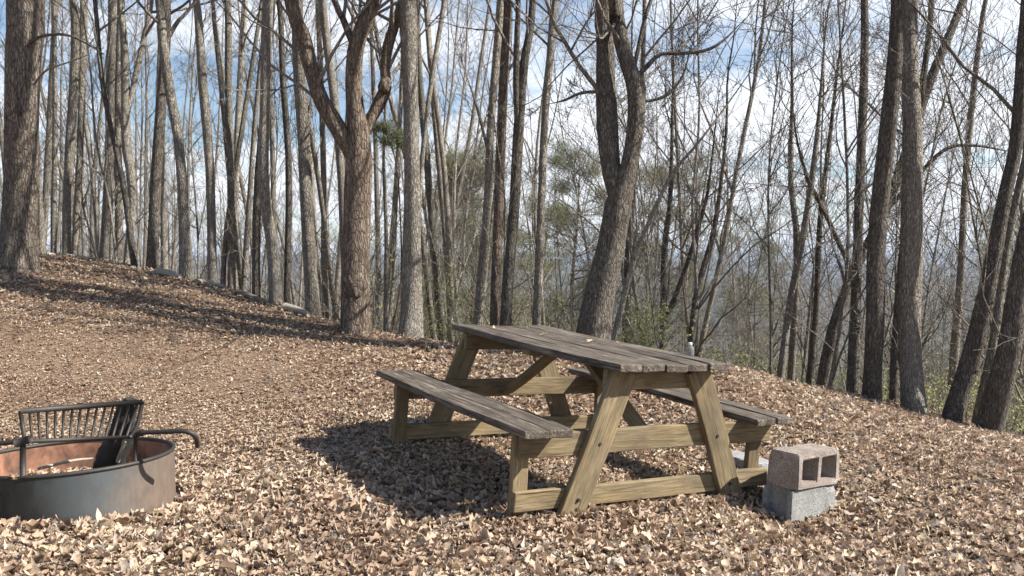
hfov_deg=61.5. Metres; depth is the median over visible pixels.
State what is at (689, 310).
bare sapling
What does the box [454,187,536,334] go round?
bare sapling
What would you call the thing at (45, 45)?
bare tree
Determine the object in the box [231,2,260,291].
bare tree
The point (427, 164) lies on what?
bare tree
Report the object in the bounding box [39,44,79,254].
bare tree
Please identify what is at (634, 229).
pine tree
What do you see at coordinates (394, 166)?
bare tree
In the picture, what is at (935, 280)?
bare tree
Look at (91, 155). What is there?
bare sapling
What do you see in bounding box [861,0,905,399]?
bare tree
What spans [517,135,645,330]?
pine tree
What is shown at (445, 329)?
leafy shrub
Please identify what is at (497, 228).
bare tree
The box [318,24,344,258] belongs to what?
bare tree
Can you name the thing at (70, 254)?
fallen log
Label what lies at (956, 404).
bare tree
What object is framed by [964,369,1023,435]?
leafy shrub
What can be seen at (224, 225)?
bare tree
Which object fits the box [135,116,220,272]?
bare sapling
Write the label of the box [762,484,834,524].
concrete block
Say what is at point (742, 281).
bare tree
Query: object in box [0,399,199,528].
fire ring
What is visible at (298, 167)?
bare tree
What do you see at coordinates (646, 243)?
bare sapling
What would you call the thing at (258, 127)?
bare tree
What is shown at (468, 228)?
bare sapling
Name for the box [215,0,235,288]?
bare tree
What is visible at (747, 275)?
bare tree
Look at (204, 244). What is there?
bare tree
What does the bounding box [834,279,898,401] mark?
bare tree
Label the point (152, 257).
bare tree
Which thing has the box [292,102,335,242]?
bare tree
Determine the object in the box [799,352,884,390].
leafy shrub
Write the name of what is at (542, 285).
leafy shrub
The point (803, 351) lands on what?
bare tree
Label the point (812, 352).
bare tree
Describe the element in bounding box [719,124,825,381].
bare sapling
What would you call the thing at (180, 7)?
bare tree
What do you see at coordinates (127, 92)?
bare tree
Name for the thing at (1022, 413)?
bare tree
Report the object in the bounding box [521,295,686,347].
leafy shrub
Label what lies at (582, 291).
bare sapling
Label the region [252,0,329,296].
bare tree
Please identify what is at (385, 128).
pine sapling
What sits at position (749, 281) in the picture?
bare sapling
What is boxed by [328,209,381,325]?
bare sapling
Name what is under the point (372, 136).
bare tree
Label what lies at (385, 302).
bare tree
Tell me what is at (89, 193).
bare tree
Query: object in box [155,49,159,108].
bare tree
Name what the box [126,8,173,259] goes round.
bare tree
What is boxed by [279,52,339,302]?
bare tree
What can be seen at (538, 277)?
bare tree
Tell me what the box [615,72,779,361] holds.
bare tree
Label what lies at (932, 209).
bare sapling
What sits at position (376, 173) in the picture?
bare tree
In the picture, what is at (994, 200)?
bare sapling
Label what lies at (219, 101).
bare tree
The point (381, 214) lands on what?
bare tree
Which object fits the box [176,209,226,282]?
bare sapling
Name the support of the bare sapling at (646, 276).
on the ground
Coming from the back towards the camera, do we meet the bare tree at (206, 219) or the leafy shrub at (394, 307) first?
the bare tree at (206, 219)
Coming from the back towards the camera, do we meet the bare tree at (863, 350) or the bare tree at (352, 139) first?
the bare tree at (863, 350)
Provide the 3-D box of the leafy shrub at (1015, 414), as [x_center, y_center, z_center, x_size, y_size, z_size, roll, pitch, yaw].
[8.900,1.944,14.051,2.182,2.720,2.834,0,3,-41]
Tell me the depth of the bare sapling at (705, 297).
16.65 m
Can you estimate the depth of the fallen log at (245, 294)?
10.22 m
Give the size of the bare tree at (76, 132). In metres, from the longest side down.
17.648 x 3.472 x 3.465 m
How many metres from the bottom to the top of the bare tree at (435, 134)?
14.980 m
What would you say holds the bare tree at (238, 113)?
on the ground
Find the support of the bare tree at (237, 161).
on the ground
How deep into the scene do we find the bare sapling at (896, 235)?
11.27 m
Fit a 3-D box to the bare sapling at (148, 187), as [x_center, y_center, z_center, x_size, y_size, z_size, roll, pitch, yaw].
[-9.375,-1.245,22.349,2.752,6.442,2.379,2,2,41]
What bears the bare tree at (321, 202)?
on the ground
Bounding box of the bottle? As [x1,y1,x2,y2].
[686,342,693,355]
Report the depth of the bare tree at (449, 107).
25.55 m
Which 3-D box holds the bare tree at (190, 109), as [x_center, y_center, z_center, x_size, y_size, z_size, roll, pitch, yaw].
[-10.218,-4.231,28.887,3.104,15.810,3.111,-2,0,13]
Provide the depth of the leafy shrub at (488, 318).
14.26 m
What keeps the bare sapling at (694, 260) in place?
on the ground
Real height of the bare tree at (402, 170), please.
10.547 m
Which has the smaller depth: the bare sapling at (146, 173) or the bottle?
the bottle
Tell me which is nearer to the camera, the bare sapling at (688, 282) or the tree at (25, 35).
the tree at (25, 35)
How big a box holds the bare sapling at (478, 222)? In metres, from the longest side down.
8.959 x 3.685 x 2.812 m
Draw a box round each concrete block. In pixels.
[708,450,768,471]
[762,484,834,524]
[767,443,839,490]
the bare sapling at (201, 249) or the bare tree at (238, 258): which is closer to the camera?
the bare tree at (238, 258)
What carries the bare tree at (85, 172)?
on the ground
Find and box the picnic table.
[376,324,793,516]
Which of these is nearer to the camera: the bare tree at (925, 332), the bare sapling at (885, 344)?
the bare sapling at (885, 344)
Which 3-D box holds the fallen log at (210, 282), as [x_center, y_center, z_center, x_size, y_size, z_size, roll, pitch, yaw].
[-3.721,-0.052,10.725,0.448,0.126,0.179,0,2,15]
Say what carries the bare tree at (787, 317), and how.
on the ground
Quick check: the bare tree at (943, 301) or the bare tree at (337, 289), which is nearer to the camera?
the bare tree at (337, 289)
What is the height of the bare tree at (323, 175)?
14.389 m
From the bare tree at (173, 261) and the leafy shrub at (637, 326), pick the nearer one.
the leafy shrub at (637, 326)
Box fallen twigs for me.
[1,261,1022,575]
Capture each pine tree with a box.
[399,187,490,340]
[422,142,531,324]
[489,187,579,328]
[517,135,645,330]
[598,149,731,350]
[701,212,807,376]
[939,202,1023,400]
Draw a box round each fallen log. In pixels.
[46,253,93,259]
[154,267,182,278]
[195,279,226,288]
[234,289,271,304]
[282,303,310,316]
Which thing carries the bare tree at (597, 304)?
on the ground
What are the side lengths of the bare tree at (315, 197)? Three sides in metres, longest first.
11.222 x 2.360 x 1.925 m
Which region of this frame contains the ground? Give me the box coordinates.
[0,258,1022,575]
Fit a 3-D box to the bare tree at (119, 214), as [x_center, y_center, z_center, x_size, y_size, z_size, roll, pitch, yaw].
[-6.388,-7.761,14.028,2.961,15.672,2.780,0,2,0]
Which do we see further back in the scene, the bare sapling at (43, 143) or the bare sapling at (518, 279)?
the bare sapling at (518, 279)
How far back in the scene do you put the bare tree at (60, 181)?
30.89 m
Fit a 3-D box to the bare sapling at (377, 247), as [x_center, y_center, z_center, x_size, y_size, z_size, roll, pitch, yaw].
[-2.304,-1.483,14.148,3.042,7.550,2.493,1,2,37]
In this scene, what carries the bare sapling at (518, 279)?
on the ground
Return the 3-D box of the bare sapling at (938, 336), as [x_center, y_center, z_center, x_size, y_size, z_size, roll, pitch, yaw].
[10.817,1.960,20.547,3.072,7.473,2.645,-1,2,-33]
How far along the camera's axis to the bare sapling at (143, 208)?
24.20 m
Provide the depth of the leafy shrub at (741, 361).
11.81 m
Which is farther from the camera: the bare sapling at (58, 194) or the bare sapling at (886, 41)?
the bare sapling at (58, 194)
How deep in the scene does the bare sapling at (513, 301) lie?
21.67 m
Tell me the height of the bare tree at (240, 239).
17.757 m
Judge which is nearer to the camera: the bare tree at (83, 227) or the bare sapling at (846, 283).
the bare sapling at (846, 283)
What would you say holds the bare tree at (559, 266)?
on the ground
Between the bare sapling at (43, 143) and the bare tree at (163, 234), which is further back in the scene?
the bare tree at (163, 234)
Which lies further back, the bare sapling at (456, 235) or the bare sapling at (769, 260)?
the bare sapling at (456, 235)
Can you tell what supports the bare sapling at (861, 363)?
on the ground
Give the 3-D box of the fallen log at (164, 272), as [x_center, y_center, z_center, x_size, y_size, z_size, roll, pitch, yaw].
[-4.361,-0.189,10.971,0.536,0.149,0.124,1,2,33]
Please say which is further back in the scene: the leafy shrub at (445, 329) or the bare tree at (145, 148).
the bare tree at (145, 148)
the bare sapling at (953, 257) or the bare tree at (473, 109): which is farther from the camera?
the bare tree at (473, 109)
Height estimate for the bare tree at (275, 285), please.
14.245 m
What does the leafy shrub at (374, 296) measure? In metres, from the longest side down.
3.104 x 2.979 x 2.389 m
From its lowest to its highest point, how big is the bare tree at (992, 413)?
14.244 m
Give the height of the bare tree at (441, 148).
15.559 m
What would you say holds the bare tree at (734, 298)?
on the ground
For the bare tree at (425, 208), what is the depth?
19.37 m
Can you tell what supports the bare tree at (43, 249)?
on the ground
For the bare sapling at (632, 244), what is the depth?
11.35 m
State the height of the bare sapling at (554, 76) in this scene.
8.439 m
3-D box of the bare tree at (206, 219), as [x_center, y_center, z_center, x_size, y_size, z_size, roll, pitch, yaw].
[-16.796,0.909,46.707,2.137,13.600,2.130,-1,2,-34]
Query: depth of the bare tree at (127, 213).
11.84 m
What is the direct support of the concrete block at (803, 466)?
on the concrete block at (794, 505)
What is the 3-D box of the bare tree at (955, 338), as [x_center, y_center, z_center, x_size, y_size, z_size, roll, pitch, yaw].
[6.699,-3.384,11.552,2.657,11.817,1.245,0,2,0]
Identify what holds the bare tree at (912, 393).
on the ground
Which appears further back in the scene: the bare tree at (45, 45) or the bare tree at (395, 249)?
the bare tree at (395, 249)
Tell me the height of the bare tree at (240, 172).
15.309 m
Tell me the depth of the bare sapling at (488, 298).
20.55 m
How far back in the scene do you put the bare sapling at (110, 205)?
13.48 m
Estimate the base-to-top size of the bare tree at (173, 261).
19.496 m
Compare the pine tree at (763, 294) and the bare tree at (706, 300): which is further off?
the pine tree at (763, 294)
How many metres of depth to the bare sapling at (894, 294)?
12.87 m
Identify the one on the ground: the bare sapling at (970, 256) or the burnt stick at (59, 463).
the bare sapling at (970, 256)
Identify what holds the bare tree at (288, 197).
on the ground
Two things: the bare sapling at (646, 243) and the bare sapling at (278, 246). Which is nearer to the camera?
the bare sapling at (646, 243)
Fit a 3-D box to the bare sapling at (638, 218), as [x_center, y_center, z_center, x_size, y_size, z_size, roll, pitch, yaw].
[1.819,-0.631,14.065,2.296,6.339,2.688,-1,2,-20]
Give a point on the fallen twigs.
(397, 441)
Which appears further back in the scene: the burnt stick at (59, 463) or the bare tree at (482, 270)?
the bare tree at (482, 270)
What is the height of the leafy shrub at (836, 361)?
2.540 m
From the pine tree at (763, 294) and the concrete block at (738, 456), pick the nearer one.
the concrete block at (738, 456)
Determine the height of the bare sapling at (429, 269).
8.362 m
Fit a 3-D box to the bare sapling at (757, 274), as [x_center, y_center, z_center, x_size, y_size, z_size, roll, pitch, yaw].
[4.232,-0.587,14.243,2.460,7.092,3.024,-2,2,24]
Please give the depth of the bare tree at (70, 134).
12.41 m
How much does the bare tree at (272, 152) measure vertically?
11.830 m
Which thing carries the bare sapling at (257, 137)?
on the ground
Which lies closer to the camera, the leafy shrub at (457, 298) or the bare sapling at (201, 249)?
the leafy shrub at (457, 298)
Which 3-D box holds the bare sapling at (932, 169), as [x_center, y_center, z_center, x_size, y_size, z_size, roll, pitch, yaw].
[5.418,-0.483,11.645,2.153,5.885,2.916,2,2,39]
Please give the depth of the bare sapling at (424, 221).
15.03 m
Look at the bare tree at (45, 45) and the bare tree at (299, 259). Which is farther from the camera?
the bare tree at (299, 259)
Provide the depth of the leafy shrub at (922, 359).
12.81 m
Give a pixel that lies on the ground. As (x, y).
(76, 372)
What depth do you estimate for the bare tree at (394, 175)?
31.48 m
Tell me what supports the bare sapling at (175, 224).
on the ground
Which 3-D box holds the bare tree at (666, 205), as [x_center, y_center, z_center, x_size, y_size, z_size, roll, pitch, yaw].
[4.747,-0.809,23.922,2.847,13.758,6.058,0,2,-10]
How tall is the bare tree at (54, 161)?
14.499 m
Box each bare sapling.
[0,0,101,205]
[0,0,112,258]
[0,0,242,261]
[0,40,40,199]
[39,76,104,255]
[40,152,63,252]
[46,52,138,248]
[47,29,142,258]
[48,0,174,260]
[53,0,215,267]
[60,135,142,256]
[73,175,124,255]
[92,155,177,260]
[101,117,177,263]
[114,0,262,278]
[132,108,223,279]
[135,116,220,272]
[137,173,199,274]
[160,0,376,316]
[165,0,395,292]
[168,9,343,299]
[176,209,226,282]
[211,34,320,305]
[250,186,301,302]
[293,13,473,316]
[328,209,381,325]
[330,213,428,334]
[362,29,508,342]
[377,0,570,324]
[377,105,507,332]
[393,205,457,335]
[430,90,545,336]
[438,155,553,341]
[443,4,575,324]
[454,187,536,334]
[460,239,524,322]
[465,240,530,323]
[467,0,681,345]
[468,0,685,351]
[474,186,567,328]
[512,257,553,325]
[525,169,618,330]
[532,63,700,341]
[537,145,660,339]
[539,0,870,356]
[543,0,788,348]
[544,0,770,346]
[549,0,744,345]
[565,76,716,352]
[584,116,764,359]
[631,189,742,355]
[643,241,757,356]
[647,223,730,361]
[679,126,830,376]
[695,0,900,374]
[703,35,844,382]
[703,175,816,374]
[709,246,771,367]
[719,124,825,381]
[732,67,889,371]
[738,201,866,381]
[741,0,1019,381]
[764,0,1005,353]
[776,0,1012,397]
[779,0,1012,388]
[784,29,962,379]
[805,0,1013,371]
[823,0,1023,383]
[835,52,986,400]
[835,301,886,395]
[838,71,1018,419]
[844,0,1023,409]
[850,165,978,400]
[868,0,1023,367]
[888,231,1012,425]
[922,150,1019,417]
[922,212,1023,433]
[926,0,1023,408]
[980,173,1023,338]
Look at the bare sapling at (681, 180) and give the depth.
14.14 m
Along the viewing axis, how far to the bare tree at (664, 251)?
12.38 m
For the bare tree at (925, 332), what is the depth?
29.66 m
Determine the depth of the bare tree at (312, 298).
10.03 m
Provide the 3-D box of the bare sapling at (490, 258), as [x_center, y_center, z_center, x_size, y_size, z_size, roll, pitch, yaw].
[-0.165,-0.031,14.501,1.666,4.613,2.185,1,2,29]
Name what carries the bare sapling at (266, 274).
on the ground
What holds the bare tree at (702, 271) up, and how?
on the ground
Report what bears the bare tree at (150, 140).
on the ground
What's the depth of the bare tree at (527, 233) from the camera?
24.35 m
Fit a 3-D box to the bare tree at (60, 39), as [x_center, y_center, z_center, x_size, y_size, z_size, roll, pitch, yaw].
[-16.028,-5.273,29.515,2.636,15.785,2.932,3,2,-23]
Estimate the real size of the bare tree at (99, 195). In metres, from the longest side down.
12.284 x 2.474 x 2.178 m
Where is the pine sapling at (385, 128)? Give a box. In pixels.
[370,111,403,330]
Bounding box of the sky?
[0,0,1023,255]
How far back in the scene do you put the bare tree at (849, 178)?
21.59 m
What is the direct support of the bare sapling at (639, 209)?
on the ground
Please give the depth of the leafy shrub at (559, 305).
12.61 m
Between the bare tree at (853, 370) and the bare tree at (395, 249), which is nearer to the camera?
the bare tree at (853, 370)
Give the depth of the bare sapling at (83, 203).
14.04 m
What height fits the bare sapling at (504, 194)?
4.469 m
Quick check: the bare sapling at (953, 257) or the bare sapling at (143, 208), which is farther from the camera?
the bare sapling at (143, 208)
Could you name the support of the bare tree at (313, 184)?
on the ground
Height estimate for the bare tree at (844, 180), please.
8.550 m
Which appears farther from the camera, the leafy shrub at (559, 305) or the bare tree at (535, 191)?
the bare tree at (535, 191)
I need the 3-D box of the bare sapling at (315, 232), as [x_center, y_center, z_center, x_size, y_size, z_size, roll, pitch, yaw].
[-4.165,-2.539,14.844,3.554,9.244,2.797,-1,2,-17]
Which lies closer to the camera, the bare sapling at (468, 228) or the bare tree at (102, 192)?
the bare sapling at (468, 228)
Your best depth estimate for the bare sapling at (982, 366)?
18.69 m
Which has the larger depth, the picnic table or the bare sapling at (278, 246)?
the bare sapling at (278, 246)
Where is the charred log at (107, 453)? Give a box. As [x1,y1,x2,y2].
[93,397,138,468]
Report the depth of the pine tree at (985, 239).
30.26 m
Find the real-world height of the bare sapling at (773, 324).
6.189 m
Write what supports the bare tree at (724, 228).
on the ground
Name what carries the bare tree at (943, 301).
on the ground
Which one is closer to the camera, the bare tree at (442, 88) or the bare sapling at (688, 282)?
the bare sapling at (688, 282)
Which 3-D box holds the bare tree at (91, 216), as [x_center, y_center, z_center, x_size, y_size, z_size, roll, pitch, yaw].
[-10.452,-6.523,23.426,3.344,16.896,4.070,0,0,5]
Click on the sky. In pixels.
(535, 89)
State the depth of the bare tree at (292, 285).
21.02 m
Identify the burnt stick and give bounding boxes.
[37,457,92,469]
[116,441,126,462]
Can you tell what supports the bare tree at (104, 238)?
on the ground
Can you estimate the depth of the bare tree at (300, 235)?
36.03 m
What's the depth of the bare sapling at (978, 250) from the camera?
10.29 m
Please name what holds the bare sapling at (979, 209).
on the ground
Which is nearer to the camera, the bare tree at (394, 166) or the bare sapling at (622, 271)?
the bare sapling at (622, 271)
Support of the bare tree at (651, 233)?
on the ground
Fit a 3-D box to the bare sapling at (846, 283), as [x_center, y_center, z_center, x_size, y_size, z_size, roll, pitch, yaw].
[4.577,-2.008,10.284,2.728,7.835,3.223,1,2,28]
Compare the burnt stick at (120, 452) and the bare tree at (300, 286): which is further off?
the bare tree at (300, 286)
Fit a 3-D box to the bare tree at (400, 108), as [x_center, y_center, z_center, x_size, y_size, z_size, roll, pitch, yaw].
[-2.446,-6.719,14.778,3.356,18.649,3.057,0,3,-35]
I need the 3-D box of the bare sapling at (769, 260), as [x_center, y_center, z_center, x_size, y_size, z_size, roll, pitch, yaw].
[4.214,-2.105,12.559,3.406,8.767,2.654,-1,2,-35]
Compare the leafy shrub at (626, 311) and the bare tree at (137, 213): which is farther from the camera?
the bare tree at (137, 213)
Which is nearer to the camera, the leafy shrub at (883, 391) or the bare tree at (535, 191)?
the leafy shrub at (883, 391)
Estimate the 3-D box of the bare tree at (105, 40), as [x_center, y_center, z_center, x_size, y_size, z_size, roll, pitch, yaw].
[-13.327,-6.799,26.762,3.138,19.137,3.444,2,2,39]
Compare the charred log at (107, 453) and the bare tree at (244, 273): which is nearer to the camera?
the charred log at (107, 453)
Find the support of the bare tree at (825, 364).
on the ground
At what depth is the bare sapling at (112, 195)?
13.48 m
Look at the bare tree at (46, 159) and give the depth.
16.50 m
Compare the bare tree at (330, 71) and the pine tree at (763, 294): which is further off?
the pine tree at (763, 294)
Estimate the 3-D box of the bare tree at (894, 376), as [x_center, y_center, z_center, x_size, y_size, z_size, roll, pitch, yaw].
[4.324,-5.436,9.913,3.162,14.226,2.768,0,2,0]
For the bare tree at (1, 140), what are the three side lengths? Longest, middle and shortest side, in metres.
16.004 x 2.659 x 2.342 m
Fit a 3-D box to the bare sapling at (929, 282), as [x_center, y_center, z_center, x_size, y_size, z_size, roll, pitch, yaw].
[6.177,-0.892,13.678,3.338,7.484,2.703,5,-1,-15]
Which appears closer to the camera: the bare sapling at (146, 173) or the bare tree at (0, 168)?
the bare sapling at (146, 173)
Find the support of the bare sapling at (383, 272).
on the ground
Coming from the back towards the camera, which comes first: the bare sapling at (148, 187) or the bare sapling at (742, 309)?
the bare sapling at (148, 187)
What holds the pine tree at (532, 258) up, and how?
on the ground
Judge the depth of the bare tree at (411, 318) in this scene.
9.02 m
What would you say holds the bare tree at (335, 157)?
on the ground
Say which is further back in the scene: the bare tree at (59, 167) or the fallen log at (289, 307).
the bare tree at (59, 167)
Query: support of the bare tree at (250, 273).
on the ground
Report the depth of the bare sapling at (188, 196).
21.59 m
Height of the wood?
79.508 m
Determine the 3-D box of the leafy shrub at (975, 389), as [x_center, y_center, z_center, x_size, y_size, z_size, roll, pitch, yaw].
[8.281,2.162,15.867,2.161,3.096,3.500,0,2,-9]
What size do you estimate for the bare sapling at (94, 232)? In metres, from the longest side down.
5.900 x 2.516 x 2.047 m
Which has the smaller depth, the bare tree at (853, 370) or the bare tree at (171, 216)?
the bare tree at (853, 370)
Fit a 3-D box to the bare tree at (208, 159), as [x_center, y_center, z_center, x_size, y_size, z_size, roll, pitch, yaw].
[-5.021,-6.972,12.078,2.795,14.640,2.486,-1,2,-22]
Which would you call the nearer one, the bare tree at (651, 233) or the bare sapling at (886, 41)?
the bare sapling at (886, 41)
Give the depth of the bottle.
4.70 m
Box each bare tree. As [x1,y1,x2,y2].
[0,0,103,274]
[0,3,70,69]
[0,94,3,208]
[0,110,3,169]
[1,0,50,122]
[3,2,88,252]
[39,0,79,106]
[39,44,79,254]
[39,141,46,253]
[40,0,128,258]
[42,0,58,245]
[44,87,91,252]
[45,0,158,266]
[51,0,57,252]
[57,27,122,206]
[59,3,141,117]
[61,117,113,247]
[62,0,79,253]
[71,0,86,254]
[78,2,87,255]
[85,146,114,243]
[90,0,107,256]
[92,112,143,261]
[99,0,116,260]
[101,0,188,267]
[114,18,123,261]
[117,0,340,266]
[125,0,166,266]
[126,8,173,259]
[136,0,197,280]
[136,136,191,272]
[137,95,170,181]
[141,3,236,211]
[145,0,170,270]
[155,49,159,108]
[160,137,167,268]
[166,9,217,269]
[170,8,261,295]
[171,0,188,14]
[187,66,284,266]
[189,203,206,278]
[193,0,248,281]
[195,182,221,257]
[197,0,480,335]
[201,0,321,318]
[205,2,259,277]
[206,0,296,305]
[206,175,249,288]
[210,0,241,287]
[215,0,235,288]
[215,0,331,236]
[217,139,269,293]
[220,0,261,284]
[222,33,290,233]
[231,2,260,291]
[232,0,288,288]
[234,0,348,321]
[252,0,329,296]
[258,0,283,306]
[275,0,387,318]
[276,0,292,303]
[277,87,333,272]
[278,2,342,306]
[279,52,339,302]
[282,117,333,297]
[282,168,318,306]
[283,99,337,304]
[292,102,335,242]
[303,171,340,299]
[305,79,321,314]
[316,15,431,331]
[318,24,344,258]
[319,0,344,271]
[327,34,402,315]
[328,63,457,337]
[332,0,378,320]
[342,0,436,338]
[353,0,395,330]
[353,0,423,340]
[362,53,403,229]
[365,8,434,270]
[365,58,439,287]
[367,0,463,340]
[370,151,398,327]
[371,162,423,332]
[372,0,538,331]
[388,66,402,329]
[389,0,465,275]
[395,0,454,342]
[418,0,446,341]
[419,0,535,325]
[420,0,446,206]
[420,0,454,337]
[420,0,497,301]
[422,0,625,325]
[422,153,484,340]
[423,0,536,339]
[446,0,595,324]
[449,0,514,275]
[457,157,562,322]
[460,0,778,339]
[490,0,511,325]
[510,0,557,324]
[534,124,589,330]
[546,104,624,328]
[573,0,841,356]
[575,0,858,342]
[575,107,721,341]
[611,27,796,340]
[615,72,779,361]
[622,0,739,343]
[627,0,735,349]
[635,18,723,344]
[661,0,773,352]
[667,177,760,364]
[684,108,800,374]
[690,131,808,372]
[703,183,800,380]
[704,0,849,380]
[709,0,1021,387]
[716,6,865,381]
[754,0,870,378]
[757,0,931,395]
[757,148,865,390]
[785,0,889,384]
[803,52,951,368]
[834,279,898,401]
[846,0,868,393]
[854,123,994,394]
[858,0,1023,423]
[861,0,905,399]
[861,254,946,397]
[886,226,975,411]
[889,0,934,401]
[898,0,927,413]
[918,0,1018,395]
[923,200,1018,403]
[971,159,1023,422]
[974,211,1023,432]
[1005,294,1023,434]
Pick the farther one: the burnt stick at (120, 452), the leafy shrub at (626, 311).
the leafy shrub at (626, 311)
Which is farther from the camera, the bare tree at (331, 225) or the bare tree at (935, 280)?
the bare tree at (331, 225)
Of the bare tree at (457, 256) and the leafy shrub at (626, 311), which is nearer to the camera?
the leafy shrub at (626, 311)
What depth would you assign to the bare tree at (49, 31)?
23.90 m
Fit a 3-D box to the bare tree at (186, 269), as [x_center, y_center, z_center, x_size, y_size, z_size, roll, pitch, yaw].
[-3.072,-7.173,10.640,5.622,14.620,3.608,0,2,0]
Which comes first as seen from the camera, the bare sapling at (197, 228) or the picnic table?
the picnic table
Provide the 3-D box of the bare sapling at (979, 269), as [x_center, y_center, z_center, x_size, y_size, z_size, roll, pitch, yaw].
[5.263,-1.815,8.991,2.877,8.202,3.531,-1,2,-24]
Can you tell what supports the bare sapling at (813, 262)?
on the ground
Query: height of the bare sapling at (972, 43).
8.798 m
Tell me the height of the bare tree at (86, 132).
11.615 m
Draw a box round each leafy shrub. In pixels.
[278,192,467,336]
[337,251,463,341]
[402,202,599,327]
[422,267,514,342]
[437,295,550,339]
[439,264,531,341]
[513,267,616,331]
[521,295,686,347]
[555,267,698,346]
[612,275,703,353]
[676,319,776,371]
[699,338,816,384]
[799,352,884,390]
[803,321,887,398]
[822,281,989,410]
[836,367,928,401]
[883,358,978,421]
[886,332,1023,434]
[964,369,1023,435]
[981,366,1023,435]
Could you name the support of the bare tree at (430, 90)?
on the ground
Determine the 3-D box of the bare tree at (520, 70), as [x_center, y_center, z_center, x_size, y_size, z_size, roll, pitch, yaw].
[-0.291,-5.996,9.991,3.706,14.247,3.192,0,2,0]
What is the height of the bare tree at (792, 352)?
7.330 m
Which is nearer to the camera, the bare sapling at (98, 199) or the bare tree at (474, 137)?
the bare tree at (474, 137)
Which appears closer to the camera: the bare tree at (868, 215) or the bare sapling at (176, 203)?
the bare tree at (868, 215)
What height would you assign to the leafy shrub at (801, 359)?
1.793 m
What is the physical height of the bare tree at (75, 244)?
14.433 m
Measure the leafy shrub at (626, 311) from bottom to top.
1.801 m
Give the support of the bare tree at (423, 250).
on the ground
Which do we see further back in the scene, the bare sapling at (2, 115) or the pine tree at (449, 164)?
the pine tree at (449, 164)
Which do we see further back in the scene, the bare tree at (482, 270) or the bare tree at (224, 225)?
the bare tree at (224, 225)
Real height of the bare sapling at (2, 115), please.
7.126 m
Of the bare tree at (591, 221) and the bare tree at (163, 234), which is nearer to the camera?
the bare tree at (163, 234)
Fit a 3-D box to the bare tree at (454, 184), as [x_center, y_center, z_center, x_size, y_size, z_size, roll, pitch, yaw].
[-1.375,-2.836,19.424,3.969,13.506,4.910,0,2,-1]
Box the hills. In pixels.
[87,251,1021,426]
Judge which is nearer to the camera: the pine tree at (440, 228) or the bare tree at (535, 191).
the bare tree at (535, 191)
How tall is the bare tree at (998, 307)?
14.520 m
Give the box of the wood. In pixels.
[0,116,1023,434]
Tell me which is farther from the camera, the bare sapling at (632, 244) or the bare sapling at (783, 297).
the bare sapling at (783, 297)
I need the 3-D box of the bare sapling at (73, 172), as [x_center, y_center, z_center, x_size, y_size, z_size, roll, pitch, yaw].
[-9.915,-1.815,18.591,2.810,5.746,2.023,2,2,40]
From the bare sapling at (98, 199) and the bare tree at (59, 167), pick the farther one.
the bare sapling at (98, 199)
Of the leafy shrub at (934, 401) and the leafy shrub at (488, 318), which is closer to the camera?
the leafy shrub at (934, 401)
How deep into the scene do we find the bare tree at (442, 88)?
23.47 m
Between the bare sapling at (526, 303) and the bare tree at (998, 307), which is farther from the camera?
the bare sapling at (526, 303)
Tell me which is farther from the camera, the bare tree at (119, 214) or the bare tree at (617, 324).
the bare tree at (119, 214)
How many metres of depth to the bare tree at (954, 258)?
26.74 m
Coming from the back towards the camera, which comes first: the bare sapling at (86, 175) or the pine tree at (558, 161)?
the pine tree at (558, 161)
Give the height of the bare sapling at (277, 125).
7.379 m
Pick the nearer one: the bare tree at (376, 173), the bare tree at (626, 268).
the bare tree at (626, 268)
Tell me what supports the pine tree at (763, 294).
on the ground
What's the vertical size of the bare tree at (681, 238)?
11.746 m

